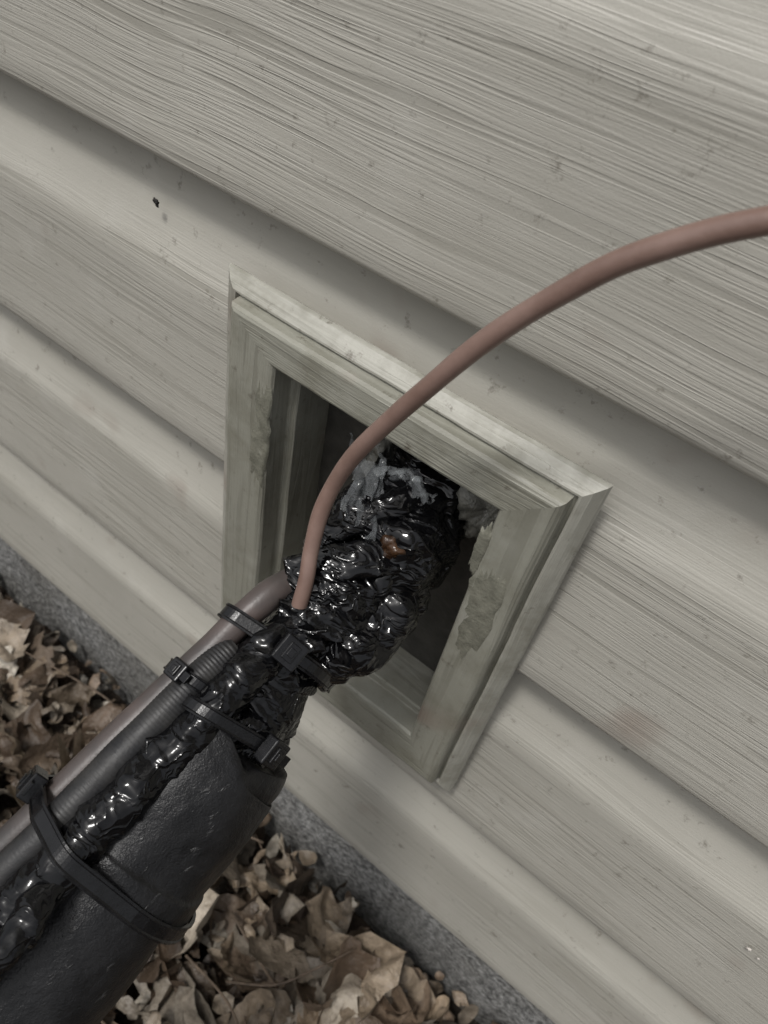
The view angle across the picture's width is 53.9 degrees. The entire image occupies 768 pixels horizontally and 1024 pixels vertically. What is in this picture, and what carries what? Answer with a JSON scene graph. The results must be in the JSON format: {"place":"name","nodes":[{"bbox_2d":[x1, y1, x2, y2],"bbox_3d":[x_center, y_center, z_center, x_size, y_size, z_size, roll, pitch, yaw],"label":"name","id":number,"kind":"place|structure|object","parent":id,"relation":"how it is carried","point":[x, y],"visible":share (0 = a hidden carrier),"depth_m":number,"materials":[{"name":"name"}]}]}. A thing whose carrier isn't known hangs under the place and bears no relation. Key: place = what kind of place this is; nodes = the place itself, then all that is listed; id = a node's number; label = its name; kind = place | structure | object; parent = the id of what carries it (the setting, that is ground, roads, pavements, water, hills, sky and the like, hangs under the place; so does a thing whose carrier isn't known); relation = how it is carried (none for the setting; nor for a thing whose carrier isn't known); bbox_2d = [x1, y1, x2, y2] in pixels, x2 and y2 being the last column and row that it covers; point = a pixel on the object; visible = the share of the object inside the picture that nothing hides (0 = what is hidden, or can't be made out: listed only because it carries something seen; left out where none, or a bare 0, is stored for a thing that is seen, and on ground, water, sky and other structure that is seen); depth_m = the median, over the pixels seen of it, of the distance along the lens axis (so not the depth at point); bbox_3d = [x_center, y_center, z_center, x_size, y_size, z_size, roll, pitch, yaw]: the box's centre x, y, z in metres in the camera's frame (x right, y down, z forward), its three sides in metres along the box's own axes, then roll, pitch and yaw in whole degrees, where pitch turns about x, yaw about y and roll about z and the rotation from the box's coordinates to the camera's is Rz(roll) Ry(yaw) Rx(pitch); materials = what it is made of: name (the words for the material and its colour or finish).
{"place":"outdoors","nodes":[
{"label":"outdoors","id":0,"kind":"place"},
{"bbox_2d":[0,586,497,1023],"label":"ground","id":1,"kind":"structure","parent":0,"point":[357,921],"depth_m":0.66,"materials":[{"name":"brown plant"}]},
{"bbox_2d":[0,640,237,886],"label":"ribbed conduit","id":2,"kind":"object","parent":1,"relation":"on","point":[160,712],"visible":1,"depth_m":0.24,"materials":[{"name":"plastic"}]},
{"bbox_2d":[0,730,286,1023],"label":"insulated pipe","id":3,"kind":"object","parent":1,"relation":"on","point":[171,856],"visible":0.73,"depth_m":0.24,"materials":[{"name":"plastic"}]},
{"bbox_2d":[16,765,195,944],"bbox_3d":[-0.090,0.116,0.256,0.067,0.071,0.039,34,48,20],"label":"zip tie","id":4,"kind":"object","parent":3,"relation":"attached to","point":[70,864],"visible":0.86,"depth_m":0.23,"materials":[{"name":"black plastic"}]},
{"bbox_2d":[163,656,207,692],"bbox_3d":[-0.067,0.057,0.257,0.022,0.022,0.014,34,48,20],"label":"zip tie","id":5,"kind":"object","parent":3,"relation":"attached to","point":[178,670],"visible":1,"depth_m":0.25,"materials":[{"name":"black plastic"}]},
{"bbox_2d":[0,569,291,850],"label":"grey cable","id":6,"kind":"object","parent":1,"relation":"on","point":[259,602],"visible":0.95,"depth_m":0.26,"materials":[{"name":"grey plastic"}]},
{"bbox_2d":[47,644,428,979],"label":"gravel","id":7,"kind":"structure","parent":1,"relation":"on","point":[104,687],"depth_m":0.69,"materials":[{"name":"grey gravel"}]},
{"bbox_2d":[0,538,554,1023],"bbox_3d":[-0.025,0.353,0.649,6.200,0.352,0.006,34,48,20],"label":"concrete foundation","id":8,"kind":"object","parent":1,"relation":"on","point":[390,912],"visible":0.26,"depth_m":0.60,"materials":[{"name":"grey concrete"}]},
{"bbox_2d":[0,0,767,1023],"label":"vinyl siding","id":9,"kind":"object","parent":8,"relation":"on","point":[424,186],"visible":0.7,"depth_m":0.28,"materials":[{"name":"beige plastic"}]},
{"bbox_2d":[221,263,612,791],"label":"siding mounting block","id":10,"kind":"structure","parent":9,"relation":"attached to","point":[312,395],"depth_m":0.29,"materials":[{"name":"beige plastic"}]},
{"bbox_2d":[0,442,464,980],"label":"electrical tape wrap","id":11,"kind":"object","parent":10,"relation":"attached to","point":[364,610],"visible":0.84,"depth_m":0.27,"materials":[{"name":"black plastic"}]},
{"bbox_2d":[180,693,290,770],"bbox_3d":[-0.055,0.075,0.267,0.051,0.051,0.029,34,48,20],"label":"zip tie","id":12,"kind":"object","parent":11,"relation":"attached to","point":[271,751],"visible":0.93,"depth_m":0.25,"materials":[{"name":"black plastic"}]},
{"bbox_2d":[217,603,331,690],"bbox_3d":[-0.038,0.051,0.276,0.043,0.046,0.027,34,48,20],"label":"zip tie","id":13,"kind":"object","parent":11,"relation":"attached to","point":[289,651],"visible":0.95,"depth_m":0.26,"materials":[{"name":"black plastic"}]},
{"bbox_2d":[292,205,767,608],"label":"brown wire","id":14,"kind":"object","parent":11,"relation":"attached to","point":[719,230],"visible":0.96,"depth_m":0.18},
{"bbox_2d":[360,438,498,559],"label":"wall sealant","id":15,"kind":"structure","parent":10,"relation":"attached to","point":[477,513],"depth_m":0.28,"materials":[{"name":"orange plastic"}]},
{"bbox_2d":[152,197,759,959],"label":"dirt specks","id":16,"kind":"object","parent":9,"relation":"attached to","point":[154,199],"visible":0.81,"depth_m":0.32,"materials":[{"name":"black soil"}]}
]}

